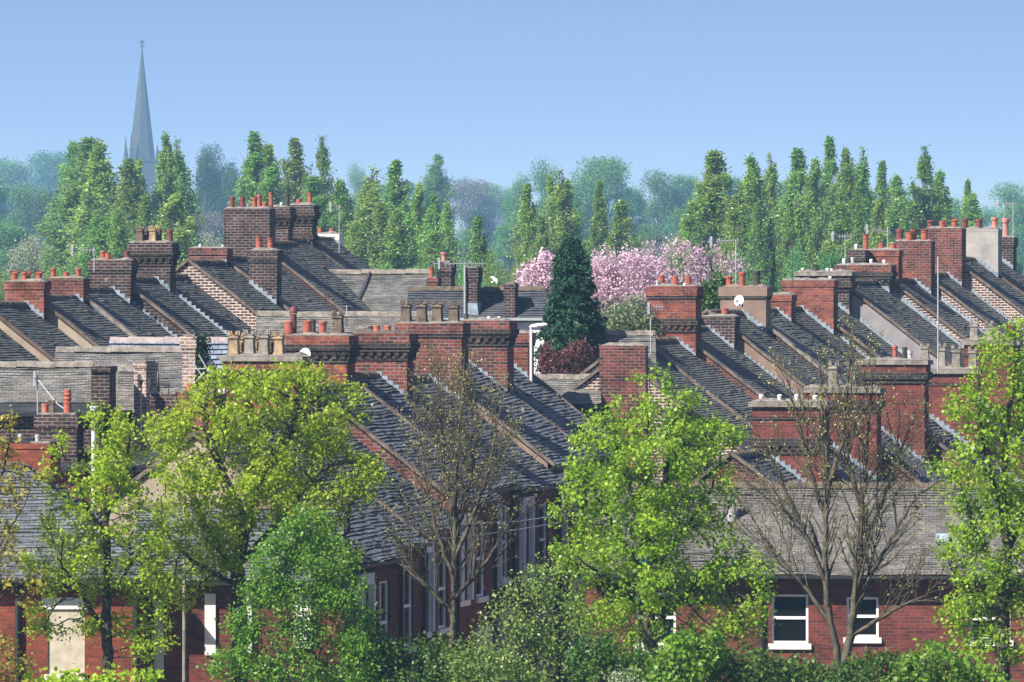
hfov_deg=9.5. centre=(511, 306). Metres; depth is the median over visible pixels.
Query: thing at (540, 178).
woodland tree
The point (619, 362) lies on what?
brick house
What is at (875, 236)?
poplar tree
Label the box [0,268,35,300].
woodland tree
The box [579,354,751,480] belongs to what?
terrace house
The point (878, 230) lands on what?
tv aerial
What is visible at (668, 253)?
woodland tree
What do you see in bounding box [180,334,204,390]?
chimney stack
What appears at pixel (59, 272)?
woodland tree
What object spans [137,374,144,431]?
tv aerial
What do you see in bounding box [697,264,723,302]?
woodland tree
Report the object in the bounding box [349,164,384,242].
poplar tree
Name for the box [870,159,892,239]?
poplar tree
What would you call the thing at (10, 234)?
woodland tree
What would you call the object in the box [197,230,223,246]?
woodland tree
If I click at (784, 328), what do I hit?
terrace house
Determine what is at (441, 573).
window
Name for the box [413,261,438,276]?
woodland tree
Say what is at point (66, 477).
wing
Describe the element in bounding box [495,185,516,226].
woodland tree
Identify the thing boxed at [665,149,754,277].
poplar tree
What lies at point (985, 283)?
terrace house
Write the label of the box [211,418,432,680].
terrace house
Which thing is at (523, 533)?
window
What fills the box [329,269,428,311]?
cross wing
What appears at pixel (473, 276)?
chimney stack
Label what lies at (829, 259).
woodland tree
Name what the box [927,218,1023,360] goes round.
terrace house
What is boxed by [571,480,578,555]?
window
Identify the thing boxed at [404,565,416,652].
window
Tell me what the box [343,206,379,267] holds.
poplar tree
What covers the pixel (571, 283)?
conifer tree
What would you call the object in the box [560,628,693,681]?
bush
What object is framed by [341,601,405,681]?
bush
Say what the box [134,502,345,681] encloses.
wing
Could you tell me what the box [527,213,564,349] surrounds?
poplar tree
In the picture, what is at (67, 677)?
bush
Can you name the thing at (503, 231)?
woodland tree
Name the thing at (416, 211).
poplar tree
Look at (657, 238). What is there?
woodland tree
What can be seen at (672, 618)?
window
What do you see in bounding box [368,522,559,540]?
overhead wire
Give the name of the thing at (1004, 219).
tv aerial
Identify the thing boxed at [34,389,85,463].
chimney stack
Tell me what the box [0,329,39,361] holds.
terrace house
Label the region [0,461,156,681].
brick house
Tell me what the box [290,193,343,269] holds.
terrace house
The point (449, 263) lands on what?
tv aerial
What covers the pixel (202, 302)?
terrace house
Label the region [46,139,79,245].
poplar tree
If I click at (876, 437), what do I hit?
terrace house
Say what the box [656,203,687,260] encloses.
woodland tree
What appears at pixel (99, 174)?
poplar tree
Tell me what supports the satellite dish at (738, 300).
attached to the terrace house at (756, 339)
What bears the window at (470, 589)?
in the terrace house at (379, 433)
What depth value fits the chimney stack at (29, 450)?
137.04 m
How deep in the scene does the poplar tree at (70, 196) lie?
467.88 m
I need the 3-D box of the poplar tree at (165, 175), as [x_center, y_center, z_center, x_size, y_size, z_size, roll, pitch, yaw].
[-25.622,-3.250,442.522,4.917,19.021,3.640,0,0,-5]
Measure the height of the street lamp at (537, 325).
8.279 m
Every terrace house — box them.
[0,271,79,361]
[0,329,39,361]
[47,268,127,346]
[85,251,173,336]
[88,429,406,679]
[125,226,228,339]
[172,273,253,335]
[176,237,285,329]
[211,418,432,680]
[219,330,465,669]
[224,192,337,312]
[273,193,370,311]
[284,306,502,681]
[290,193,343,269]
[315,228,370,269]
[349,325,520,681]
[395,300,566,681]
[462,314,595,676]
[510,329,626,480]
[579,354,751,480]
[645,275,754,428]
[694,394,833,482]
[698,308,799,399]
[702,271,827,398]
[768,292,862,384]
[781,276,865,370]
[793,265,907,357]
[801,361,885,481]
[834,257,963,366]
[847,229,1023,430]
[858,344,948,482]
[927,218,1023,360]
[927,343,1008,484]
[960,321,1023,481]
[961,217,1023,330]
[999,218,1023,295]
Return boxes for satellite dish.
[300,348,310,362]
[734,295,743,306]
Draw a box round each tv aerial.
[32,372,40,413]
[69,244,94,270]
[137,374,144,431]
[145,378,170,393]
[329,202,340,256]
[433,259,484,268]
[646,302,663,354]
[708,236,737,284]
[708,256,714,287]
[771,236,795,280]
[830,232,851,264]
[863,224,890,247]
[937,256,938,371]
[995,200,1014,208]
[1004,204,1004,234]
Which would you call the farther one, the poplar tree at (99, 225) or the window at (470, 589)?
the poplar tree at (99, 225)
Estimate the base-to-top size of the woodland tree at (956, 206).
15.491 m
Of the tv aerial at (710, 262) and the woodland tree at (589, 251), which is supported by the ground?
the woodland tree at (589, 251)
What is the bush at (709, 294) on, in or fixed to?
on the ground
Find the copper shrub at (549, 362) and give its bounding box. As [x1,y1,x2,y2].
[534,335,597,373]
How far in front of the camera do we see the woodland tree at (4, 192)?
1032.58 m
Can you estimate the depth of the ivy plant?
149.95 m
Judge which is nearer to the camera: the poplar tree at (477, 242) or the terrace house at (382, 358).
the terrace house at (382, 358)
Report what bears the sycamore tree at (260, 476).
on the ground
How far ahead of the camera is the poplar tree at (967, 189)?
450.31 m
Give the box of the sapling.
[0,401,53,681]
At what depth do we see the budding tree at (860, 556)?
116.97 m
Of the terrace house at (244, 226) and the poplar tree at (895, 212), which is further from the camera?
the poplar tree at (895, 212)
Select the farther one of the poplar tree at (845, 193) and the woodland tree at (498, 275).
the poplar tree at (845, 193)
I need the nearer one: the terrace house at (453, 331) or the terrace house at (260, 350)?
the terrace house at (260, 350)
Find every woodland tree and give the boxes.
[0,156,42,244]
[0,174,12,257]
[0,181,50,253]
[0,219,38,278]
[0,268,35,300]
[2,230,55,278]
[18,148,67,250]
[29,188,63,262]
[43,262,69,278]
[61,260,85,275]
[189,209,223,246]
[191,140,240,212]
[193,160,226,240]
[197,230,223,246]
[208,168,239,238]
[345,160,365,222]
[376,260,393,268]
[377,180,388,201]
[406,181,417,204]
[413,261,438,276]
[439,174,499,245]
[453,226,490,279]
[457,208,498,262]
[460,261,484,286]
[477,182,509,249]
[481,250,507,287]
[485,221,521,284]
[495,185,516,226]
[500,171,537,247]
[508,264,526,281]
[509,157,560,242]
[513,205,587,319]
[564,152,640,242]
[580,239,617,366]
[609,187,652,238]
[632,220,665,258]
[636,167,685,240]
[638,234,662,318]
[654,233,678,286]
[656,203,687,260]
[663,172,698,241]
[687,178,701,211]
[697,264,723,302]
[721,175,742,200]
[726,242,753,285]
[765,180,788,209]
[776,243,808,294]
[812,249,847,270]
[879,183,911,211]
[949,196,962,224]
[979,203,1010,234]
[986,181,1023,258]
[999,200,1023,274]
[1017,248,1023,275]
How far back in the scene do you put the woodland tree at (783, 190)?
1030.95 m
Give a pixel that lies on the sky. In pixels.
(490, 87)
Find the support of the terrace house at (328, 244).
on the ground
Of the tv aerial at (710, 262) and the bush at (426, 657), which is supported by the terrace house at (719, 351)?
the tv aerial at (710, 262)
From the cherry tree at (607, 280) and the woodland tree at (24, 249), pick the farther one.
the woodland tree at (24, 249)
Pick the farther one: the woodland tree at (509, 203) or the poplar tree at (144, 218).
the woodland tree at (509, 203)
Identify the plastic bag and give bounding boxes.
[641,555,648,564]
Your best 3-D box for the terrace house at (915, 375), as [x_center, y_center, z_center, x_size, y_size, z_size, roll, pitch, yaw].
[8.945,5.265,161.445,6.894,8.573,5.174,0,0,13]
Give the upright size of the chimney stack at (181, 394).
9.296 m
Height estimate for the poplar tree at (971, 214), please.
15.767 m
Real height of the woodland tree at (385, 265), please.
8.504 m
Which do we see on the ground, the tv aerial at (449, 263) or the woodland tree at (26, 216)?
the woodland tree at (26, 216)
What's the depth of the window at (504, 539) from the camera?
148.99 m
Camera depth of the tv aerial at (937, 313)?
161.79 m
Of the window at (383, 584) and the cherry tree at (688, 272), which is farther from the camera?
the cherry tree at (688, 272)
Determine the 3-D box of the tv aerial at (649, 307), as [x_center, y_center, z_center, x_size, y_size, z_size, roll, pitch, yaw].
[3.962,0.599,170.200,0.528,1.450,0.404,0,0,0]
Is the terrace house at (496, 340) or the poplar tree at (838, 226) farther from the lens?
the poplar tree at (838, 226)
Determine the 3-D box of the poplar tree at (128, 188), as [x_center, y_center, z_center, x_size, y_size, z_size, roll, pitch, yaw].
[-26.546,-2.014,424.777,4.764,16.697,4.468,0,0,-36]
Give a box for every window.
[42,598,88,679]
[356,572,375,670]
[379,580,393,670]
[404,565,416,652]
[427,541,434,637]
[437,550,449,633]
[459,512,473,606]
[475,626,491,679]
[476,520,488,602]
[498,496,501,586]
[499,608,514,681]
[500,505,511,585]
[519,496,534,584]
[520,624,526,681]
[539,503,550,581]
[539,605,553,679]
[555,473,570,558]
[570,577,584,660]
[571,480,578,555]
[633,592,675,650]
[768,594,810,648]
[843,597,881,642]
[970,599,1012,645]
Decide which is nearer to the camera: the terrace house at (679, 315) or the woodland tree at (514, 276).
the terrace house at (679, 315)
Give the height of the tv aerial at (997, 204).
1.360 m
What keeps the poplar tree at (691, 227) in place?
on the ground
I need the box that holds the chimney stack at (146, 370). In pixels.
[133,361,157,451]
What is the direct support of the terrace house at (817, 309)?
on the ground
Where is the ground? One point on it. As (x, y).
(565, 679)
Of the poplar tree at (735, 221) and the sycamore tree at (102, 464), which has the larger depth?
the poplar tree at (735, 221)
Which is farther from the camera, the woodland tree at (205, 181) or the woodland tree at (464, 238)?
the woodland tree at (205, 181)
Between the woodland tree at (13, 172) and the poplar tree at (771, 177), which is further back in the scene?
the woodland tree at (13, 172)
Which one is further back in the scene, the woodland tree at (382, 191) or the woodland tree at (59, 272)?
the woodland tree at (382, 191)
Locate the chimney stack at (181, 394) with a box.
[178,384,220,438]
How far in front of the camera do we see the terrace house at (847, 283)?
195.39 m
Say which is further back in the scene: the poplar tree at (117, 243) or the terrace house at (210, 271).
the poplar tree at (117, 243)
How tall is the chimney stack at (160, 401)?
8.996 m
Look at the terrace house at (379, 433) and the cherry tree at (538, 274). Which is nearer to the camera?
the terrace house at (379, 433)
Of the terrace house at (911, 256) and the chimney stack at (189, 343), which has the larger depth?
the terrace house at (911, 256)
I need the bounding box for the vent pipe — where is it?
[90,406,95,502]
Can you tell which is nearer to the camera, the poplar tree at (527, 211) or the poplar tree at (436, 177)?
the poplar tree at (527, 211)
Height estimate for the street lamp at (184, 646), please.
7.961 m
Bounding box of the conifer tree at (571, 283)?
[534,235,608,368]
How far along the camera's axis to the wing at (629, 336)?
171.31 m
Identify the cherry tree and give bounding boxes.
[511,247,555,299]
[590,240,667,329]
[621,233,751,315]
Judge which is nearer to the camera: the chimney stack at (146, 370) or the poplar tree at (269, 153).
the chimney stack at (146, 370)
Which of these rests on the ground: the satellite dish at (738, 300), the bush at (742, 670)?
the bush at (742, 670)
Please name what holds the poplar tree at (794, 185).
on the ground
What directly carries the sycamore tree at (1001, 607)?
on the ground
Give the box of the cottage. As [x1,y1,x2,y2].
[407,286,546,373]
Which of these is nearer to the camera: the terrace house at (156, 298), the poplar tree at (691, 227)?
the terrace house at (156, 298)
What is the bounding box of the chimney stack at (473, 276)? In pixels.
[464,266,482,314]
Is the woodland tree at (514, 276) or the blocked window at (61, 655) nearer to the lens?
the blocked window at (61, 655)
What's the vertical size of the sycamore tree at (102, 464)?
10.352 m
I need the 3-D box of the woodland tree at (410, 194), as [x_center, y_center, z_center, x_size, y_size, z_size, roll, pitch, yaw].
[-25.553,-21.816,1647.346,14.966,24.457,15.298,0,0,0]
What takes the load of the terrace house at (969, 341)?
on the ground
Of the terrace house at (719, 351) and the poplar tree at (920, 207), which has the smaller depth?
the terrace house at (719, 351)
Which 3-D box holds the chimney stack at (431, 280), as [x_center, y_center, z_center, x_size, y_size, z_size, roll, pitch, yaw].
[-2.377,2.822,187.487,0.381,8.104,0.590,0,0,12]
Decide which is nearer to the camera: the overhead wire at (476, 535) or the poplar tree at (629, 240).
the overhead wire at (476, 535)
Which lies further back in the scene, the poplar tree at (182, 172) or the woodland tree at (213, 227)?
the woodland tree at (213, 227)
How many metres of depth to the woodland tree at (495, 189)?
1557.21 m
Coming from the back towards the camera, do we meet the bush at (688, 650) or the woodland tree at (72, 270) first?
the woodland tree at (72, 270)
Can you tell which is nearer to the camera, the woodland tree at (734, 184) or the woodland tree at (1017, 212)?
the woodland tree at (1017, 212)
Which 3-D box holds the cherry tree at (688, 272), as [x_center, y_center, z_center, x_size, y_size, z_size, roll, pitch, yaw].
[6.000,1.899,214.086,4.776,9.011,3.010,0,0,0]
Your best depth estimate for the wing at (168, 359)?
152.73 m
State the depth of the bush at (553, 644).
114.38 m
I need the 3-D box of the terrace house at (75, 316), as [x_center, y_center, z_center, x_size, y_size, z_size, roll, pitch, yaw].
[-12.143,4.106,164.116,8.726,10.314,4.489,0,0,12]
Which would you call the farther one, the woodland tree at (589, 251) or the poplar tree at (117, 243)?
the poplar tree at (117, 243)
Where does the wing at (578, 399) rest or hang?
on the ground
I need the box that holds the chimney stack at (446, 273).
[437,252,455,285]
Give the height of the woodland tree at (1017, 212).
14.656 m
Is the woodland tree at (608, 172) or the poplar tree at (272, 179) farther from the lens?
the woodland tree at (608, 172)
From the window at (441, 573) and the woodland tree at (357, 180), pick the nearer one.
the window at (441, 573)
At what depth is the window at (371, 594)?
129.90 m
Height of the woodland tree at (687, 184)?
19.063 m
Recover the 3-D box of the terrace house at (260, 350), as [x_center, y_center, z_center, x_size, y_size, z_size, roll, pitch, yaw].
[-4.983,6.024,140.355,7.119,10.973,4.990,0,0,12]
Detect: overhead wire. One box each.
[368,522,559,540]
[378,514,566,523]
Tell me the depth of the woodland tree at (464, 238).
942.45 m
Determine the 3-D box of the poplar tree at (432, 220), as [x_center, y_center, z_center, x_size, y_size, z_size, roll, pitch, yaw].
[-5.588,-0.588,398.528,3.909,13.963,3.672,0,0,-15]
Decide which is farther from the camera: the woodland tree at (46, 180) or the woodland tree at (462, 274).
the woodland tree at (46, 180)
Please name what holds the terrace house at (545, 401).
on the ground
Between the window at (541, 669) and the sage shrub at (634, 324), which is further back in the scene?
the sage shrub at (634, 324)
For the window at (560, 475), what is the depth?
156.48 m
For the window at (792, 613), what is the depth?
140.00 m
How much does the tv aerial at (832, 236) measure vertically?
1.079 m
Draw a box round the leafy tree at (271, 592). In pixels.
[195,498,386,681]
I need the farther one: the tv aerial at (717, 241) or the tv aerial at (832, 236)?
the tv aerial at (832, 236)
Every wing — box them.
[0,361,116,452]
[0,404,103,452]
[54,346,181,452]
[61,452,165,507]
[109,336,228,419]
[116,365,159,452]
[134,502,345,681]
[255,311,431,344]
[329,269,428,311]
[535,373,600,423]
[587,330,655,366]
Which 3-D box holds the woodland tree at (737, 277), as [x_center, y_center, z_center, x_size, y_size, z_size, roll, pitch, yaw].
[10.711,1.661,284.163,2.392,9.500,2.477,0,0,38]
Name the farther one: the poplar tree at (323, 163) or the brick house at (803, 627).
the poplar tree at (323, 163)
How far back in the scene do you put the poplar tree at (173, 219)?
371.29 m
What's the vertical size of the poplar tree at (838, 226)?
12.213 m
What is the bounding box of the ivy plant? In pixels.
[193,334,221,406]
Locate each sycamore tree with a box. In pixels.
[12,395,181,681]
[137,357,393,681]
[537,359,786,673]
[924,311,1023,681]
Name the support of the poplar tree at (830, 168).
on the ground
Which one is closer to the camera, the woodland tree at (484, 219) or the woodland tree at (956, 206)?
the woodland tree at (956, 206)
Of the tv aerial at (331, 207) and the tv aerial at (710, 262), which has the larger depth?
the tv aerial at (331, 207)
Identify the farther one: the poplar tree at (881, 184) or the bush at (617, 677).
the poplar tree at (881, 184)
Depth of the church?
2047.19 m
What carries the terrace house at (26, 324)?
on the ground
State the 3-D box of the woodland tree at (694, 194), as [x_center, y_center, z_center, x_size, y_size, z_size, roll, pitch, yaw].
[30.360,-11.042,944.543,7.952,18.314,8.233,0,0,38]
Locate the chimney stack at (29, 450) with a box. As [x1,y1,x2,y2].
[0,434,61,485]
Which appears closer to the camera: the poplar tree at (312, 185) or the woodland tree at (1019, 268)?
the poplar tree at (312, 185)
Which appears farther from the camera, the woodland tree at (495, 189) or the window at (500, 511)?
the woodland tree at (495, 189)
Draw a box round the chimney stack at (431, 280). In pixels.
[426,267,441,285]
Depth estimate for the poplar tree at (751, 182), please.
380.18 m
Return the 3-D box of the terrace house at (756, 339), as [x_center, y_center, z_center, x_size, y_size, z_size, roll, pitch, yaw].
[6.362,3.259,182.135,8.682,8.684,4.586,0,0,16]
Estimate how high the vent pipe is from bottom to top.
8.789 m
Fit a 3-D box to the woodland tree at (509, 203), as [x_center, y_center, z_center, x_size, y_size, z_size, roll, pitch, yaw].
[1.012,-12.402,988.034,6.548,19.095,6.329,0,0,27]
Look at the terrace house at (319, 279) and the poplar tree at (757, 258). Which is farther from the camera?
the poplar tree at (757, 258)
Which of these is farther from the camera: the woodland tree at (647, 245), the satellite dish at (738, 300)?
the woodland tree at (647, 245)
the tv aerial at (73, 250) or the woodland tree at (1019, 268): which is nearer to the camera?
the tv aerial at (73, 250)
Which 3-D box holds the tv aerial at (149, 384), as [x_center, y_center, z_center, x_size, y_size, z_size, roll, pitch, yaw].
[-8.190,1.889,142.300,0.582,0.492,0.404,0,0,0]
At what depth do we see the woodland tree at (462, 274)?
283.92 m
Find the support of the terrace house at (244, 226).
on the ground
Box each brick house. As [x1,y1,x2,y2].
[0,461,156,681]
[569,342,680,481]
[581,481,1023,681]
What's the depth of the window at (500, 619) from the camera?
148.12 m
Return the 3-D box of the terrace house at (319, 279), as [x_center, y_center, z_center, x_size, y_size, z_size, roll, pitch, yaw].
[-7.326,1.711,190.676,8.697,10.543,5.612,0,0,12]
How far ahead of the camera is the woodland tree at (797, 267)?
292.48 m
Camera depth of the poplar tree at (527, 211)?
398.25 m
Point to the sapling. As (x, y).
(8, 490)
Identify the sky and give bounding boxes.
[0,0,1023,264]
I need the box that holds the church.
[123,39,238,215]
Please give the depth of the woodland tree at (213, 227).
942.15 m
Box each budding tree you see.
[360,341,547,647]
[715,312,979,672]
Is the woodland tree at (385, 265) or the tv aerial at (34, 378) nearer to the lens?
the tv aerial at (34, 378)
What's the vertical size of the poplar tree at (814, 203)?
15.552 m
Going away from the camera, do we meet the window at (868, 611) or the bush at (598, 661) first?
the bush at (598, 661)
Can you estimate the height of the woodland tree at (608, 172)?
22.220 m
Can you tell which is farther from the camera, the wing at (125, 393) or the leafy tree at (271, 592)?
the wing at (125, 393)
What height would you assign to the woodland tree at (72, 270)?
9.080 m
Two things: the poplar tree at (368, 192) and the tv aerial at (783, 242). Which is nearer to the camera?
the tv aerial at (783, 242)
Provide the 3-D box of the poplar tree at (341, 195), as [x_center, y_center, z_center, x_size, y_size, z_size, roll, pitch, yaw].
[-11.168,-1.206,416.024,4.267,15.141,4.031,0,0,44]
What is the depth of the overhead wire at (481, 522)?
142.30 m
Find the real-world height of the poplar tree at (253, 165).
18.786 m
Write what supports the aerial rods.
on the chimney stack at (181, 394)
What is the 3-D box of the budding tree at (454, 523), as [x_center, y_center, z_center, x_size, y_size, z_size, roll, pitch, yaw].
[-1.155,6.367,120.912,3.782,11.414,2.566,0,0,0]
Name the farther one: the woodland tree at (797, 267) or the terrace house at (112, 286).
the woodland tree at (797, 267)
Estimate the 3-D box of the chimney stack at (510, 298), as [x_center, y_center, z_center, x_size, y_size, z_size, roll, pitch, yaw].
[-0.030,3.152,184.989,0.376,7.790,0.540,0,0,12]
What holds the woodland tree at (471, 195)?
on the ground
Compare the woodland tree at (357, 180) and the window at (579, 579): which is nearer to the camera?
the window at (579, 579)
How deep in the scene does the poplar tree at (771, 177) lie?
398.18 m
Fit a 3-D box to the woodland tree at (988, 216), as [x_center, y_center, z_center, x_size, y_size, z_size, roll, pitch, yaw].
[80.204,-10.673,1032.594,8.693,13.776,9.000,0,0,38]
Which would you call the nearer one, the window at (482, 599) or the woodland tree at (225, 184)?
the window at (482, 599)
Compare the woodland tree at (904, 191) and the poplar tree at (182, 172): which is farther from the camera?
the woodland tree at (904, 191)
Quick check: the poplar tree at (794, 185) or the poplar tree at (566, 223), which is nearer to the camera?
the poplar tree at (794, 185)
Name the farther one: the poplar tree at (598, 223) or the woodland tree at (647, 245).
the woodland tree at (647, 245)
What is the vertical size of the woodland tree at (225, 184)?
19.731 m
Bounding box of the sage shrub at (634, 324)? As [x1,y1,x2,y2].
[566,292,665,342]
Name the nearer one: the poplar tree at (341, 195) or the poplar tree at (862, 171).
the poplar tree at (862, 171)
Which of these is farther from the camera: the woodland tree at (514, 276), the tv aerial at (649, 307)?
the woodland tree at (514, 276)
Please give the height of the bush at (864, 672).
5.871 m
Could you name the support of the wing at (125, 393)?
on the ground
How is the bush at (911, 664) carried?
on the ground
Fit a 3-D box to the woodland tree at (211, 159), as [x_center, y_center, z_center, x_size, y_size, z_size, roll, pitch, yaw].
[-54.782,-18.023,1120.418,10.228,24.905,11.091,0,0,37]
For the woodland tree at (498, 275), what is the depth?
319.14 m
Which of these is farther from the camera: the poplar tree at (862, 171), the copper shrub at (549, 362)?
the poplar tree at (862, 171)
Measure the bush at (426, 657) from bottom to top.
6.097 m
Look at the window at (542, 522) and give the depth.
153.34 m
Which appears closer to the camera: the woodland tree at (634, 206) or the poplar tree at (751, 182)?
the poplar tree at (751, 182)
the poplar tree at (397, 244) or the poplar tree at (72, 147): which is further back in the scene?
the poplar tree at (72, 147)
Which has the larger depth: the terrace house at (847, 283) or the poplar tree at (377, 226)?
the poplar tree at (377, 226)
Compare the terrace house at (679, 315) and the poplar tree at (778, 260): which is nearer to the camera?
the terrace house at (679, 315)
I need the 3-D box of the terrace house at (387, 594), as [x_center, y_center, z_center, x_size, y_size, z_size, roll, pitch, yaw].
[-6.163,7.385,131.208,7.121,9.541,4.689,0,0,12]
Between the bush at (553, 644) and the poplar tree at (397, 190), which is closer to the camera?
the bush at (553, 644)
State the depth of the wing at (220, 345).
155.40 m
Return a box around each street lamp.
[182,506,185,681]
[529,323,547,382]
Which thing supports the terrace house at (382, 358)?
on the ground
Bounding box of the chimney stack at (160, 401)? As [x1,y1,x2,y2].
[150,392,179,451]
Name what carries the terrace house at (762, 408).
on the ground
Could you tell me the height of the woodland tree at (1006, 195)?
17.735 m
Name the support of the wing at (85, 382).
on the ground
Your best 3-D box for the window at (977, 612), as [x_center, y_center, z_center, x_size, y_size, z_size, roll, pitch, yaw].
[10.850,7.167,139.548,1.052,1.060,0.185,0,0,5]
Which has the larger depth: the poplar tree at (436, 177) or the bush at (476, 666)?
the poplar tree at (436, 177)
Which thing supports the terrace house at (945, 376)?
on the ground
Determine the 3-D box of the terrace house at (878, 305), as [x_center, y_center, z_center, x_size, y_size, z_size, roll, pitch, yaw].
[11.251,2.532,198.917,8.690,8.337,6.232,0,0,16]
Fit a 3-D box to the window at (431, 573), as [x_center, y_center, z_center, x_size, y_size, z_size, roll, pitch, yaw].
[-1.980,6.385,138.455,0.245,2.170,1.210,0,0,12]
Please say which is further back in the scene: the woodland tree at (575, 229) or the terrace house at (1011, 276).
the woodland tree at (575, 229)
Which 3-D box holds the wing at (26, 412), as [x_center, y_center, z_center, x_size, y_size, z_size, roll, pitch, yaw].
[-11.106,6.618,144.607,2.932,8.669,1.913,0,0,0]
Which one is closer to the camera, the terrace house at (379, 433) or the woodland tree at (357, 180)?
the terrace house at (379, 433)
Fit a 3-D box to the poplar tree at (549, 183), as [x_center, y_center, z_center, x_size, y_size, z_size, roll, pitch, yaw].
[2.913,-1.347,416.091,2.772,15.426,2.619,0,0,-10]
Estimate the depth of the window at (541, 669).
152.52 m
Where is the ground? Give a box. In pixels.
[455,266,1023,681]
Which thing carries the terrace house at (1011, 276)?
on the ground
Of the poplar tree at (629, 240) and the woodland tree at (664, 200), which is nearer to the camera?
the poplar tree at (629, 240)
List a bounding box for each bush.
[19,660,165,681]
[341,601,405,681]
[356,628,494,681]
[439,631,552,681]
[462,550,611,681]
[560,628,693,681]
[601,665,645,681]
[605,621,730,681]
[697,270,733,311]
[700,636,818,681]
[764,641,915,681]
[878,636,1016,681]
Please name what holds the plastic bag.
hanging from the sycamore tree at (650, 575)
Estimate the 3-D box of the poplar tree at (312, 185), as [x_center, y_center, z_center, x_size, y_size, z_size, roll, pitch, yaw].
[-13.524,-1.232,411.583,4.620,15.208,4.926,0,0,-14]
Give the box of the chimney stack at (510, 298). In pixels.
[503,282,518,317]
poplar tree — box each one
[32,136,121,277]
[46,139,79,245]
[60,199,112,277]
[61,140,152,272]
[101,207,146,260]
[104,158,156,249]
[126,195,155,241]
[134,130,190,248]
[152,136,211,256]
[152,192,203,266]
[224,130,278,206]
[245,165,295,206]
[259,141,295,204]
[278,137,314,202]
[299,175,344,241]
[300,135,337,224]
[324,177,368,248]
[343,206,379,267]
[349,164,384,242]
[358,201,408,268]
[366,207,448,276]
[367,159,424,241]
[400,182,429,248]
[402,191,443,268]
[413,153,457,245]
[435,202,463,285]
[456,216,497,284]
[502,183,545,281]
[516,166,588,364]
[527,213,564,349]
[537,173,555,239]
[582,178,629,329]
[606,199,646,326]
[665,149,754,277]
[666,199,718,286]
[712,192,753,279]
[734,152,781,281]
[743,202,775,294]
[761,152,783,240]
[764,194,803,294]
[766,147,825,268]
[784,156,833,269]
[813,201,862,263]
[818,135,841,239]
[828,145,865,247]
[853,143,886,245]
[862,196,891,248]
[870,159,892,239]
[882,173,910,246]
[894,144,950,241]
[931,168,983,226]
[957,177,978,225]
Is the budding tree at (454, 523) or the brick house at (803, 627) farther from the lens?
the brick house at (803, 627)
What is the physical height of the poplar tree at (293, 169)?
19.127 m
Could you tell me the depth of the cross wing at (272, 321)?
171.71 m
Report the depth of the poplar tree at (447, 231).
389.47 m
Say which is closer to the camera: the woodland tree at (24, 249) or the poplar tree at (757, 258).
the poplar tree at (757, 258)
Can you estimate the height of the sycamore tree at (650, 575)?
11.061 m
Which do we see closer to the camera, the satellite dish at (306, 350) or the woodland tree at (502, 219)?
the satellite dish at (306, 350)
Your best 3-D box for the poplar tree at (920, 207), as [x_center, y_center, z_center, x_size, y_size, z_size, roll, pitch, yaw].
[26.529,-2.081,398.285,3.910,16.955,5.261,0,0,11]
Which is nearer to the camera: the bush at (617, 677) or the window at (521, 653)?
the bush at (617, 677)
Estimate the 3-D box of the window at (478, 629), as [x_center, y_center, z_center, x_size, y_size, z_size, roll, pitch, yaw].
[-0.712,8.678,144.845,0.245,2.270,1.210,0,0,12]
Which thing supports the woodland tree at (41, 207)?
on the ground
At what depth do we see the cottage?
185.41 m

